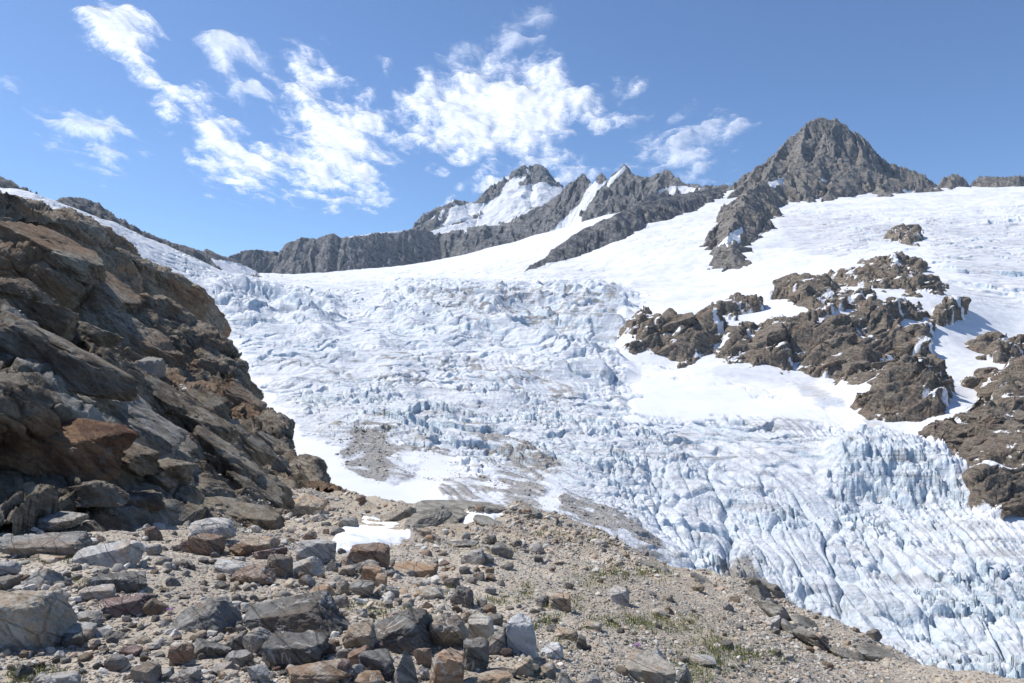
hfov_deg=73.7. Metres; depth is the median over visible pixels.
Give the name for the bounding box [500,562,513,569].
stone
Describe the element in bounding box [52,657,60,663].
stone
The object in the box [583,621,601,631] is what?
boulder
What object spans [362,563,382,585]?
boulder
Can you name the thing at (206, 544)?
boulder
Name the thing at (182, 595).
stone
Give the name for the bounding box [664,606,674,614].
boulder
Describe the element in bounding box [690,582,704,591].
stone
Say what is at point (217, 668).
boulder
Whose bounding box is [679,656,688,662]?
stone
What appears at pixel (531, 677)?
stone
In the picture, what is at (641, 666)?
boulder
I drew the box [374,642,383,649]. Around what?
stone
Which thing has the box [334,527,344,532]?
stone
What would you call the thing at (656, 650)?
boulder
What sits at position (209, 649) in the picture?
boulder
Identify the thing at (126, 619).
stone
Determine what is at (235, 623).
stone
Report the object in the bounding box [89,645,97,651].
stone
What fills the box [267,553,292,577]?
boulder
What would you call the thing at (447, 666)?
boulder
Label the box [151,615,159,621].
stone
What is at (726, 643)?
stone
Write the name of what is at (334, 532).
stone
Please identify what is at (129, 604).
boulder
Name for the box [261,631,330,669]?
boulder
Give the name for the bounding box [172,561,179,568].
stone
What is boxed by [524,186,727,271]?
rock spur
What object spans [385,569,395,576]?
stone
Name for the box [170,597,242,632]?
boulder
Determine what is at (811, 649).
stone
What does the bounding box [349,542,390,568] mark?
boulder
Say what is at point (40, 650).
stone
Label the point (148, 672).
boulder
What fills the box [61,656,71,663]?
stone
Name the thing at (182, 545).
stone
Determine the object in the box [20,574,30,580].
stone
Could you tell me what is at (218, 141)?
cloud
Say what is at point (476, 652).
boulder
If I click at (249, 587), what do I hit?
stone
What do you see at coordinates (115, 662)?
stone
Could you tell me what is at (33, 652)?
stone
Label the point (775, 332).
outcrop slabs
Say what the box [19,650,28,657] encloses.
stone
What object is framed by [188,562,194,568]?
stone
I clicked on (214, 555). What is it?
stone
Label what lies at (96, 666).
stone
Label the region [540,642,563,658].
boulder
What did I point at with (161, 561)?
stone
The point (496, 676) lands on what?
boulder
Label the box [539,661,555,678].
boulder
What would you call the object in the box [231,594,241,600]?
stone
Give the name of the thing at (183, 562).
stone
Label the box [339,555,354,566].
boulder
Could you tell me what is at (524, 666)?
boulder
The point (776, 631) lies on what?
stone
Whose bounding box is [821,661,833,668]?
stone
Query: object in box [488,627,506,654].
boulder
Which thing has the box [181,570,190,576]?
stone
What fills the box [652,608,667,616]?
boulder
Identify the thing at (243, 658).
boulder
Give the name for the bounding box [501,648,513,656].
stone
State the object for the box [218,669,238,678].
boulder
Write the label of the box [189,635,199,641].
stone
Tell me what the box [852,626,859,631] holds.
stone
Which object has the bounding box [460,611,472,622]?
boulder
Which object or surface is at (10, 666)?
stone
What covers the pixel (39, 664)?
stone
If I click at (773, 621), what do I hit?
boulder
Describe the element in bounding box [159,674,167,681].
stone
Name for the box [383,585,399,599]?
boulder
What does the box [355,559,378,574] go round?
boulder
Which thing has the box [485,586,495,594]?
stone
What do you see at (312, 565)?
boulder
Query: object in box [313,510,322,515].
stone
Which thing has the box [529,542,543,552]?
stone
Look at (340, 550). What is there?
stone
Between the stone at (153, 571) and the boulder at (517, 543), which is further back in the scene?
the boulder at (517, 543)
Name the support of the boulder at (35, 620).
on the ground at (370, 503)
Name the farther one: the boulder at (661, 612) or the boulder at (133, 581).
the boulder at (661, 612)
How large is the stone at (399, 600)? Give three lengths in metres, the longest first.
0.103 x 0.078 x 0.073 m
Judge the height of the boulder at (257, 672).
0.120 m
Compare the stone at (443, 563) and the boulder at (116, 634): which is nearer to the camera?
the boulder at (116, 634)
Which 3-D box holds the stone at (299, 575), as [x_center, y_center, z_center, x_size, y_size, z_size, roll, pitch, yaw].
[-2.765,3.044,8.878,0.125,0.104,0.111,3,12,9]
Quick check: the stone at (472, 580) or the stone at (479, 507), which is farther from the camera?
the stone at (479, 507)
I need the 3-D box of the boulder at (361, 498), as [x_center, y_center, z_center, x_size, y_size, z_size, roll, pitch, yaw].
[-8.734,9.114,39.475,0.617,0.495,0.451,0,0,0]
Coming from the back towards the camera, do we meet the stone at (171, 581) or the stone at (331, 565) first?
the stone at (331, 565)
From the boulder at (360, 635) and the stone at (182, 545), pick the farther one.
the stone at (182, 545)
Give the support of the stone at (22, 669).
on the ground at (370, 503)
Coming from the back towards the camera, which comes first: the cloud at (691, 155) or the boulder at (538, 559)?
the cloud at (691, 155)
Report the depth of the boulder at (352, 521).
20.04 m
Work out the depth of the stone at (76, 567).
7.88 m
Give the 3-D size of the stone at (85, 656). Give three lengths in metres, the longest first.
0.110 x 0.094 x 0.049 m
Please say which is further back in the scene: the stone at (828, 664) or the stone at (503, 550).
the stone at (503, 550)
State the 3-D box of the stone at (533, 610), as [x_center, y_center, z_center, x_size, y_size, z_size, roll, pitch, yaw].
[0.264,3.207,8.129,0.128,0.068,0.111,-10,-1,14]
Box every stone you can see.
[7,664,15,670]
[10,645,16,652]
[13,664,35,678]
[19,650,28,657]
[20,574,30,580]
[21,289,31,298]
[26,662,34,666]
[27,674,34,681]
[28,649,36,656]
[35,662,44,667]
[36,648,44,654]
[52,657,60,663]
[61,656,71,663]
[62,632,84,647]
[63,571,70,576]
[71,565,81,570]
[71,574,82,579]
[77,652,93,661]
[77,668,86,673]
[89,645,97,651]
[92,662,104,669]
[100,648,108,652]
[103,613,111,619]
[104,654,128,670]
[106,636,118,642]
[122,616,131,621]
[128,623,136,627]
[136,623,144,629]
[139,651,147,656]
[140,655,150,661]
[141,598,168,615]
[144,526,162,539]
[146,544,161,554]
[150,569,158,573]
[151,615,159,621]
[154,556,172,565]
[154,652,164,656]
[158,587,168,591]
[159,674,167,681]
[165,576,180,585]
[166,666,174,673]
[172,545,178,550]
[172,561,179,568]
[173,635,181,638]
[178,540,187,551]
[178,593,187,598]
[179,559,188,565]
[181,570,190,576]
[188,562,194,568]
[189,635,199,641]
[197,653,205,659]
[198,557,208,562]
[200,579,207,585]
[208,559,216,564]
[210,552,219,557]
[215,580,226,588]
[216,574,225,580]
[223,627,231,632]
[229,576,237,581]
[230,585,241,591]
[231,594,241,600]
[232,621,242,627]
[243,584,256,590]
[249,594,258,600]
[258,596,267,601]
[272,665,282,671]
[278,670,286,675]
[294,571,304,578]
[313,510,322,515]
[321,522,330,525]
[325,559,337,571]
[325,643,335,653]
[329,639,339,644]
[331,530,337,534]
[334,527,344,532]
[335,595,348,607]
[337,548,346,553]
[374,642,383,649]
[383,601,392,607]
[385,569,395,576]
[389,559,394,565]
[394,598,402,603]
[407,599,414,604]
[422,602,432,607]
[425,535,435,541]
[439,561,449,565]
[452,605,462,612]
[459,566,470,574]
[464,548,484,564]
[467,577,476,583]
[473,571,484,580]
[474,505,485,510]
[477,598,486,607]
[483,604,496,612]
[484,553,493,563]
[485,567,493,572]
[485,572,493,580]
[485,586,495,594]
[488,613,503,624]
[490,541,513,558]
[497,579,504,586]
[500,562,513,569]
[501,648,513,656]
[508,670,516,676]
[527,676,535,679]
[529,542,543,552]
[529,608,539,613]
[533,665,539,673]
[545,625,554,631]
[550,617,557,622]
[614,560,622,565]
[616,665,627,675]
[617,628,624,632]
[642,550,648,555]
[649,591,656,596]
[662,593,673,601]
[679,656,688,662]
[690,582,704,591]
[718,640,733,650]
[723,601,733,610]
[729,595,739,601]
[735,623,743,629]
[772,628,780,634]
[773,648,780,656]
[785,633,793,638]
[806,647,814,652]
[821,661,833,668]
[851,651,866,660]
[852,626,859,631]
[866,629,881,641]
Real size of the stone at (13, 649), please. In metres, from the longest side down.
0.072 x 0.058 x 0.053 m
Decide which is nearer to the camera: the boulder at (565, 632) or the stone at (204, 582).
the boulder at (565, 632)
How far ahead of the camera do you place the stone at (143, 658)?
5.03 m
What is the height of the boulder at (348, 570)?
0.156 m
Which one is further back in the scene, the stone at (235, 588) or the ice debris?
the ice debris
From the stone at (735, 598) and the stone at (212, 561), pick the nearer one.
the stone at (212, 561)
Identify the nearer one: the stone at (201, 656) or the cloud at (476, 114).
the stone at (201, 656)
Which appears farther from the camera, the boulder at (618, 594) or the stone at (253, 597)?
the boulder at (618, 594)
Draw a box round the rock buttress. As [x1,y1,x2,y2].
[0,190,231,337]
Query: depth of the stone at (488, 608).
7.89 m
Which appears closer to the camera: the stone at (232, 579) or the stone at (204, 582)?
the stone at (204, 582)
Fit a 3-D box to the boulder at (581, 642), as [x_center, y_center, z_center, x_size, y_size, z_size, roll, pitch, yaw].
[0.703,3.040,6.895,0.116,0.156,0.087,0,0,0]
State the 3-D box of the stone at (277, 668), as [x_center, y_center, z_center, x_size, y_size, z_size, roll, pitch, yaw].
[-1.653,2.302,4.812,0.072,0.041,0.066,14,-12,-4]
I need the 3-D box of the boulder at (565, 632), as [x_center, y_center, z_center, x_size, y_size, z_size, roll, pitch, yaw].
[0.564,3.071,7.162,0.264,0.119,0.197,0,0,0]
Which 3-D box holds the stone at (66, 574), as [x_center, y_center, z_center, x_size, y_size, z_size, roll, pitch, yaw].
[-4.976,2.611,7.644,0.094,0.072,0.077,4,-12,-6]
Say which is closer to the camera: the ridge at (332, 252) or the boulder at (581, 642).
the boulder at (581, 642)
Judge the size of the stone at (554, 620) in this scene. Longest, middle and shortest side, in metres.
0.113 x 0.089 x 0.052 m
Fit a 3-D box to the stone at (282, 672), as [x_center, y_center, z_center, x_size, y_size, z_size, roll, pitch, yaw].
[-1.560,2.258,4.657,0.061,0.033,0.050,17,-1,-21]
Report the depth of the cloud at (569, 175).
12651.08 m
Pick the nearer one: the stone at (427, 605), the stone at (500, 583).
the stone at (427, 605)
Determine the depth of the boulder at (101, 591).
6.56 m
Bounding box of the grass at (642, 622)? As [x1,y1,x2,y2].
[3,525,797,682]
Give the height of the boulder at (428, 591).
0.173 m
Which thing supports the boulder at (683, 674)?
on the ground at (370, 503)
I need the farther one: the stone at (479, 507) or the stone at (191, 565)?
the stone at (479, 507)
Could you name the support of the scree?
on the rock slope at (22, 259)
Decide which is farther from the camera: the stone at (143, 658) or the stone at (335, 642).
the stone at (335, 642)
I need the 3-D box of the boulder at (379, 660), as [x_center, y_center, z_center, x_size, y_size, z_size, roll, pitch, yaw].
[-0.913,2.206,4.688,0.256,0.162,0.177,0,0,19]
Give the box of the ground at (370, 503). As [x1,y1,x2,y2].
[0,489,1023,682]
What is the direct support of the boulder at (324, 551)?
on the ground at (370, 503)
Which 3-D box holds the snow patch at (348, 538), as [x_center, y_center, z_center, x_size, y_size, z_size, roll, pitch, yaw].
[-4.357,6.481,23.639,2.988,5.074,21.794,0,0,-12]
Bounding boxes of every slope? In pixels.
[0,176,261,276]
[0,237,342,492]
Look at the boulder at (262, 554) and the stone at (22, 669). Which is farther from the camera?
the boulder at (262, 554)
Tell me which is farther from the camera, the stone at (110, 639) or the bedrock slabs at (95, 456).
the bedrock slabs at (95, 456)
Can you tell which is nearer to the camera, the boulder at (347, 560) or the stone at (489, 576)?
the boulder at (347, 560)
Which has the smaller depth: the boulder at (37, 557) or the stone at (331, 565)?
the boulder at (37, 557)
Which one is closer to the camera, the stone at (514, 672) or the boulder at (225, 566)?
the stone at (514, 672)
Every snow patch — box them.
[332,513,410,552]
[461,510,502,523]
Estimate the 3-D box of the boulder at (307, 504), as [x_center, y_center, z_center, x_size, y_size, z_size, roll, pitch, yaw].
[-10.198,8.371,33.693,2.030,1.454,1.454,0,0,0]
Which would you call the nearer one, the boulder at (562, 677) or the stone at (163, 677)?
the stone at (163, 677)
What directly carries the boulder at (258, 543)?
on the ground at (370, 503)
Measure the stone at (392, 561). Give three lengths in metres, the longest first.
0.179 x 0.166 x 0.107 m
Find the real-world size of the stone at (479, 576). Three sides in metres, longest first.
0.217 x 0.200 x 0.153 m
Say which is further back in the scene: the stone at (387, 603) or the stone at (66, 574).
the stone at (66, 574)
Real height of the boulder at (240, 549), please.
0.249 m
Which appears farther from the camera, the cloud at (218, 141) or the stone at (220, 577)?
the cloud at (218, 141)
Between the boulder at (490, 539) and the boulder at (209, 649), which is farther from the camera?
the boulder at (490, 539)
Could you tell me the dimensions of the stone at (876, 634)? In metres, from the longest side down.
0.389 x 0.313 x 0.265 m
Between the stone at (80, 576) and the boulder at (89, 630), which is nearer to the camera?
the boulder at (89, 630)
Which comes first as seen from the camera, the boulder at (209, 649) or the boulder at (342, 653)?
the boulder at (342, 653)
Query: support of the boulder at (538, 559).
on the ground at (370, 503)
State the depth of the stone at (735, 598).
19.33 m
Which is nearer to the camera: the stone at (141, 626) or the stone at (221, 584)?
the stone at (141, 626)
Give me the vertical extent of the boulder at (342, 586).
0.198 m
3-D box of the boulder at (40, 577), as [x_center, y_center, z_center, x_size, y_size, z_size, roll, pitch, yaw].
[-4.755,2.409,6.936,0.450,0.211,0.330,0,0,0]
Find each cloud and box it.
[65,118,117,158]
[77,4,206,118]
[191,118,295,191]
[206,29,257,69]
[235,80,263,93]
[270,46,392,210]
[380,59,639,166]
[480,175,508,190]
[555,166,592,182]
[670,119,729,165]
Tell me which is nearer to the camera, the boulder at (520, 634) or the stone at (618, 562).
the boulder at (520, 634)
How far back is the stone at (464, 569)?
12.47 m
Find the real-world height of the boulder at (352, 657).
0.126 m
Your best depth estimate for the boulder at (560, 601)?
8.92 m
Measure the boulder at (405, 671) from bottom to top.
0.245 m
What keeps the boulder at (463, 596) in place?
on the ground at (370, 503)
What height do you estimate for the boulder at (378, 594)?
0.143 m
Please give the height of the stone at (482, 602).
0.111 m
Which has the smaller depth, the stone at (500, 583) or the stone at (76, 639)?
the stone at (76, 639)
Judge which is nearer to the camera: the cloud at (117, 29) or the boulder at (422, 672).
the boulder at (422, 672)
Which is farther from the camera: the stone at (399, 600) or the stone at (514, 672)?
the stone at (399, 600)
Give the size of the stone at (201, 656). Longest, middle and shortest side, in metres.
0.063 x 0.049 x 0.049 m
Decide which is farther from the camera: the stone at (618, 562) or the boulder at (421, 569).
the stone at (618, 562)
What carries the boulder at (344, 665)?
on the ground at (370, 503)
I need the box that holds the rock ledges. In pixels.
[0,273,274,535]
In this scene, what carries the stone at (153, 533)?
on the ground at (370, 503)
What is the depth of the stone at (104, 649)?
5.27 m
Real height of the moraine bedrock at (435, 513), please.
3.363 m
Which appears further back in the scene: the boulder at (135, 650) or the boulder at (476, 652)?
the boulder at (135, 650)
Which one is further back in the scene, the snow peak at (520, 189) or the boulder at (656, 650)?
the snow peak at (520, 189)
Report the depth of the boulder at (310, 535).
14.31 m
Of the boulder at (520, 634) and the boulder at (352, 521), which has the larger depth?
the boulder at (352, 521)
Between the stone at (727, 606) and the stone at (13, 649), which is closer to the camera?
the stone at (13, 649)
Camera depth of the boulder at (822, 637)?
15.63 m
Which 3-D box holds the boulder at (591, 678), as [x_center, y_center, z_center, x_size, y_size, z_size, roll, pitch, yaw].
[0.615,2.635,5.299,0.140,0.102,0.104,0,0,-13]
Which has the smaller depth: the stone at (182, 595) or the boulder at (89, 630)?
the boulder at (89, 630)
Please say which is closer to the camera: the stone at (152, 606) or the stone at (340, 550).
the stone at (152, 606)
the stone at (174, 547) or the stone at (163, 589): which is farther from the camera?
the stone at (174, 547)
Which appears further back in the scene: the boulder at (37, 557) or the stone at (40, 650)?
the boulder at (37, 557)
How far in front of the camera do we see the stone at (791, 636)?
15.84 m
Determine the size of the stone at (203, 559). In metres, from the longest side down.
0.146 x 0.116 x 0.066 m
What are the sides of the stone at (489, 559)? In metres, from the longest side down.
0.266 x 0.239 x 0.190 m
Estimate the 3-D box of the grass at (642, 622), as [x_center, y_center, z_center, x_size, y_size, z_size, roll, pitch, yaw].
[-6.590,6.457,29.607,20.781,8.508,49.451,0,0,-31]
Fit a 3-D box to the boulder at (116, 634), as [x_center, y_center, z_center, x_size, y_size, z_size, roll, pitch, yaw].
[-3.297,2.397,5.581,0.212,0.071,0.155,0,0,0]
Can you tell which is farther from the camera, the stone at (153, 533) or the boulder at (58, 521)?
the boulder at (58, 521)
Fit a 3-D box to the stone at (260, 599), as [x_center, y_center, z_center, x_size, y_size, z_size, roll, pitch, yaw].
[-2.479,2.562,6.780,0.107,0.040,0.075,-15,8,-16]
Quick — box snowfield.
[265,186,1023,525]
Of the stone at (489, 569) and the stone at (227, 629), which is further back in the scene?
the stone at (489, 569)
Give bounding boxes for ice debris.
[330,412,764,581]
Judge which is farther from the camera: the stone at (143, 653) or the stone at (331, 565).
the stone at (331, 565)
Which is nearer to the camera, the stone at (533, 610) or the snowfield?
the stone at (533, 610)
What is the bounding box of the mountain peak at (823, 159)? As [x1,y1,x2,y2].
[699,117,1023,271]
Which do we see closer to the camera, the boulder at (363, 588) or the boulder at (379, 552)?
the boulder at (363, 588)
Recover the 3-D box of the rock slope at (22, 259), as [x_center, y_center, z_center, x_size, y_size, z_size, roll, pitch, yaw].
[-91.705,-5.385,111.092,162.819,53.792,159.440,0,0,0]
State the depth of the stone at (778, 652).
9.98 m
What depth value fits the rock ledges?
15.42 m
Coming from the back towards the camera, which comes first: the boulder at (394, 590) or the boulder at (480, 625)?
the boulder at (394, 590)
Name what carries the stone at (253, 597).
on the ground at (370, 503)
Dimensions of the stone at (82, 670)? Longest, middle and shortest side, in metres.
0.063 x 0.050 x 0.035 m
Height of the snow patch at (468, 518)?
0.862 m
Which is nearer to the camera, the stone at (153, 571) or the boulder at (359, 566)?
the stone at (153, 571)
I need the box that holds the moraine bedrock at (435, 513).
[385,500,898,660]
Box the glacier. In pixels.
[0,187,1023,678]
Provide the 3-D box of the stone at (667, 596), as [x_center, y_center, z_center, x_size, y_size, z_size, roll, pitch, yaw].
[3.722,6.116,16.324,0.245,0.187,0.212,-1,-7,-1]
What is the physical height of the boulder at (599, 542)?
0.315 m
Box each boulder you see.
[0,531,92,557]
[0,560,22,574]
[0,575,20,590]
[0,589,77,651]
[6,511,88,532]
[20,568,71,587]
[29,553,68,561]
[42,671,80,682]
[64,622,97,641]
[69,539,147,567]
[76,584,115,599]
[77,610,103,625]
[85,571,146,592]
[99,593,157,617]
[100,630,125,638]
[118,645,142,655]
[129,661,161,682]
[134,357,165,377]
[167,668,202,682]
[168,642,194,665]
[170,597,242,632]
[186,533,225,555]
[187,518,236,539]
[192,638,231,659]
[210,558,250,573]
[210,661,236,674]
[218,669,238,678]
[224,632,246,651]
[225,649,253,666]
[229,542,251,555]
[233,564,275,584]
[240,535,280,551]
[242,590,350,634]
[242,627,271,653]
[247,664,269,680]
[252,547,287,559]
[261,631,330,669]
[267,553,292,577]
[284,494,326,517]
[285,658,352,682]
[293,556,324,576]
[296,539,336,563]
[298,575,315,586]
[302,531,316,539]
[309,583,334,595]
[336,579,351,594]
[336,648,352,658]
[337,517,358,526]
[337,659,351,682]
[338,564,355,575]
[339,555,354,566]
[343,621,377,649]
[347,645,370,664]
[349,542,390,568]
[349,579,374,596]
[352,664,362,675]
[352,670,383,682]
[355,494,365,502]
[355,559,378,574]
[358,648,395,679]
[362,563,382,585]
[372,589,384,598]
[373,607,432,655]
[375,573,386,586]
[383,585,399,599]
[392,650,418,682]
[393,561,438,576]
[413,648,431,667]
[414,586,444,598]
[416,666,429,679]
[417,528,431,536]
[429,614,468,646]
[429,647,464,682]
[443,577,459,588]
[445,540,478,546]
[449,585,473,608]
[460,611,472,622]
[463,637,489,671]
[463,669,513,682]
[467,613,494,638]
[484,535,496,543]
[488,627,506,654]
[506,613,537,657]
[513,540,521,546]
[513,655,533,676]
[522,508,530,512]
[534,556,542,562]
[534,595,547,606]
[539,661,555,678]
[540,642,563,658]
[546,592,570,611]
[554,628,577,640]
[554,669,572,682]
[563,582,573,588]
[576,634,586,649]
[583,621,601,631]
[583,674,600,682]
[594,539,606,546]
[607,585,629,605]
[625,649,675,682]
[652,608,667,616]
[652,646,665,659]
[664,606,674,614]
[676,665,690,682]
[690,654,716,665]
[748,585,756,595]
[764,615,780,628]
[784,653,793,660]
[816,634,828,644]
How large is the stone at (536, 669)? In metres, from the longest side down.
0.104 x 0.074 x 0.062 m
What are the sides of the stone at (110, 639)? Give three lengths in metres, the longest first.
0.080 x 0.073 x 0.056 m
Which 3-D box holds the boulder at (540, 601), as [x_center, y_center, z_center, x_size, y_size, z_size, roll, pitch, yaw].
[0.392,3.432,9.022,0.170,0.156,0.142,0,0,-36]
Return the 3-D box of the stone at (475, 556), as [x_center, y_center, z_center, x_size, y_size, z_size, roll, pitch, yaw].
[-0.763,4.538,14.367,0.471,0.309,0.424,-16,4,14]
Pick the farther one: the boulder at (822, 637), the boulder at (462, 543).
the boulder at (462, 543)
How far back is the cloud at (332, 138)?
10437.13 m
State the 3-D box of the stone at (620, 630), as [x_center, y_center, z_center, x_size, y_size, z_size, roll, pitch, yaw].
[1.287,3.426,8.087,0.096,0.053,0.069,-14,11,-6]
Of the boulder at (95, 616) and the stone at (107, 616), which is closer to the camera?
the boulder at (95, 616)
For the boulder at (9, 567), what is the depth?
7.53 m
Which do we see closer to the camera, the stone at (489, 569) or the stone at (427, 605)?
the stone at (427, 605)
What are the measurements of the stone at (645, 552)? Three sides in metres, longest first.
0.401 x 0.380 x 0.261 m
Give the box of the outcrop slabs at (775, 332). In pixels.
[656,224,1023,510]
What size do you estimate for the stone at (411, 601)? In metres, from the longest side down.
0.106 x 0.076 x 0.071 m
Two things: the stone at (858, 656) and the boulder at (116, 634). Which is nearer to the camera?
the boulder at (116, 634)
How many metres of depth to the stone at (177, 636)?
5.64 m
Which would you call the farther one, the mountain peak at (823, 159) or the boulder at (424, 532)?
the mountain peak at (823, 159)
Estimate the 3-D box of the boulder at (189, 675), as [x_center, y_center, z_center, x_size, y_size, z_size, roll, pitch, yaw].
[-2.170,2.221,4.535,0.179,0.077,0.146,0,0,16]
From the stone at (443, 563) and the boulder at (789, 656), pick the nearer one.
the boulder at (789, 656)
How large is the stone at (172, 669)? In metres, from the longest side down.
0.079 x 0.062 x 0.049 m
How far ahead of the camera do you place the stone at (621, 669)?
6.04 m
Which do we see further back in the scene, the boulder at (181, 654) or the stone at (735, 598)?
the stone at (735, 598)
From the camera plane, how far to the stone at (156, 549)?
9.17 m
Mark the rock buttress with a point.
(124, 261)
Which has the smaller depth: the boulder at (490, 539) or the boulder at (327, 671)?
the boulder at (327, 671)
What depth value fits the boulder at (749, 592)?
21.34 m
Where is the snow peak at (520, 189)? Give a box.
[411,164,564,234]
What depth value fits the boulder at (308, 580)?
8.24 m
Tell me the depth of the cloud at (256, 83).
8169.06 m
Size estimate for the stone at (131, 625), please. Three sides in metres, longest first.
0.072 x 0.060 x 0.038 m
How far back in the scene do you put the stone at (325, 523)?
19.10 m
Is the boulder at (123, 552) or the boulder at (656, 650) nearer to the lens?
the boulder at (656, 650)
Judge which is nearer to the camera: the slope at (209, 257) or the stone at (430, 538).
the stone at (430, 538)
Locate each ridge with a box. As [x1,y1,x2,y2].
[229,229,440,273]
[434,164,728,258]
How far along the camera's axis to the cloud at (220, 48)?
7071.86 m
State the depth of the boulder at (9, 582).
6.82 m
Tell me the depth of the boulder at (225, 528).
11.45 m
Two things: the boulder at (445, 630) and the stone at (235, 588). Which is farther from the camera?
the stone at (235, 588)
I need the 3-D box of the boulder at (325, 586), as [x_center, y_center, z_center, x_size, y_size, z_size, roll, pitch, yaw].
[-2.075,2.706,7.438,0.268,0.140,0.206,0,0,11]
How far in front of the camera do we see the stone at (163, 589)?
6.99 m
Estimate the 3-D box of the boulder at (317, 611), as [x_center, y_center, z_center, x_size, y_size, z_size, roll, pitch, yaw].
[-1.832,2.337,5.808,0.944,0.330,0.473,0,0,7]
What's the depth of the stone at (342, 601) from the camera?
6.88 m
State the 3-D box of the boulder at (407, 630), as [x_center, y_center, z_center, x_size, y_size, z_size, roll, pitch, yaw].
[-0.937,2.321,5.439,0.601,0.303,0.434,0,0,0]
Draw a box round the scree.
[5,304,300,527]
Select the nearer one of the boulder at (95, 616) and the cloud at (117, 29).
the boulder at (95, 616)
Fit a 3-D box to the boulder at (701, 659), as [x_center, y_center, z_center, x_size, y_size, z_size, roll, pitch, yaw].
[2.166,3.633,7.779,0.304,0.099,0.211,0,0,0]
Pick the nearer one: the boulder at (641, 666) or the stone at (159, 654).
the stone at (159, 654)
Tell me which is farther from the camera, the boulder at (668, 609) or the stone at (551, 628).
the boulder at (668, 609)
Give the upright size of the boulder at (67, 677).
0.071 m
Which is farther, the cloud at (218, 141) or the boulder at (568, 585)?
the cloud at (218, 141)
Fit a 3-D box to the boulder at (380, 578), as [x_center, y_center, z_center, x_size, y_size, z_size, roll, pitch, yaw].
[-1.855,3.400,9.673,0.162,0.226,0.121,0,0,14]
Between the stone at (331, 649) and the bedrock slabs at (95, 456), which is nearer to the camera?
the stone at (331, 649)
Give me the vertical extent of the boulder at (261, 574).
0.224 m
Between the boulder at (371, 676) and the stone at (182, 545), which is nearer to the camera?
the boulder at (371, 676)
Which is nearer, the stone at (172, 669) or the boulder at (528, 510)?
the stone at (172, 669)
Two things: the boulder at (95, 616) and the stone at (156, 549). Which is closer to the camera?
the boulder at (95, 616)
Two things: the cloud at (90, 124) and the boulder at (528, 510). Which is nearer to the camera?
the boulder at (528, 510)
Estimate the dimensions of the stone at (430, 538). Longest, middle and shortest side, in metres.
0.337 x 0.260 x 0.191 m
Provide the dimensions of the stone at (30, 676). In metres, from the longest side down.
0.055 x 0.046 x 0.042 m
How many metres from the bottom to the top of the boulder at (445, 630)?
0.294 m
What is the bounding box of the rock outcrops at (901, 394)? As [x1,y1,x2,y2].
[617,223,1023,519]
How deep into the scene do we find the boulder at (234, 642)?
5.25 m
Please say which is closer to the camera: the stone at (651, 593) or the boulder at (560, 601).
the boulder at (560, 601)
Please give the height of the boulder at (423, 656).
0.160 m
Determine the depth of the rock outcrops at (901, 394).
643.77 m
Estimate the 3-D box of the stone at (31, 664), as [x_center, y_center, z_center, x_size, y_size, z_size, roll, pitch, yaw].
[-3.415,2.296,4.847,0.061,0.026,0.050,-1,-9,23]
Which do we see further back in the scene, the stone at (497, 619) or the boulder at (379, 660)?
the stone at (497, 619)
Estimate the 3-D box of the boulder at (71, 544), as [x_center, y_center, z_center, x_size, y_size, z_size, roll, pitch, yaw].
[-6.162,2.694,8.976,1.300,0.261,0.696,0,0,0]
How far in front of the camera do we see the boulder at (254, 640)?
5.17 m
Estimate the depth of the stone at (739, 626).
12.16 m
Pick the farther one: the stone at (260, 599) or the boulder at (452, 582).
the boulder at (452, 582)
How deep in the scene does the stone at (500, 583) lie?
11.23 m
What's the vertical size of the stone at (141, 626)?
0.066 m
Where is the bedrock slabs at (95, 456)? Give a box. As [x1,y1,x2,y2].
[0,221,294,530]
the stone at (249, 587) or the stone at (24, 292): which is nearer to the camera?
the stone at (249, 587)
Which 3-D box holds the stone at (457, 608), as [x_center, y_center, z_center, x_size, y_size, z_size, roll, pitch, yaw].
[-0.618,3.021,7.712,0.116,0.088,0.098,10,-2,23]
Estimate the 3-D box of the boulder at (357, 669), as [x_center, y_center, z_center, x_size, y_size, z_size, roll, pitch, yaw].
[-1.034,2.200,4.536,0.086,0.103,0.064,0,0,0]
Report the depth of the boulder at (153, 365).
100.93 m

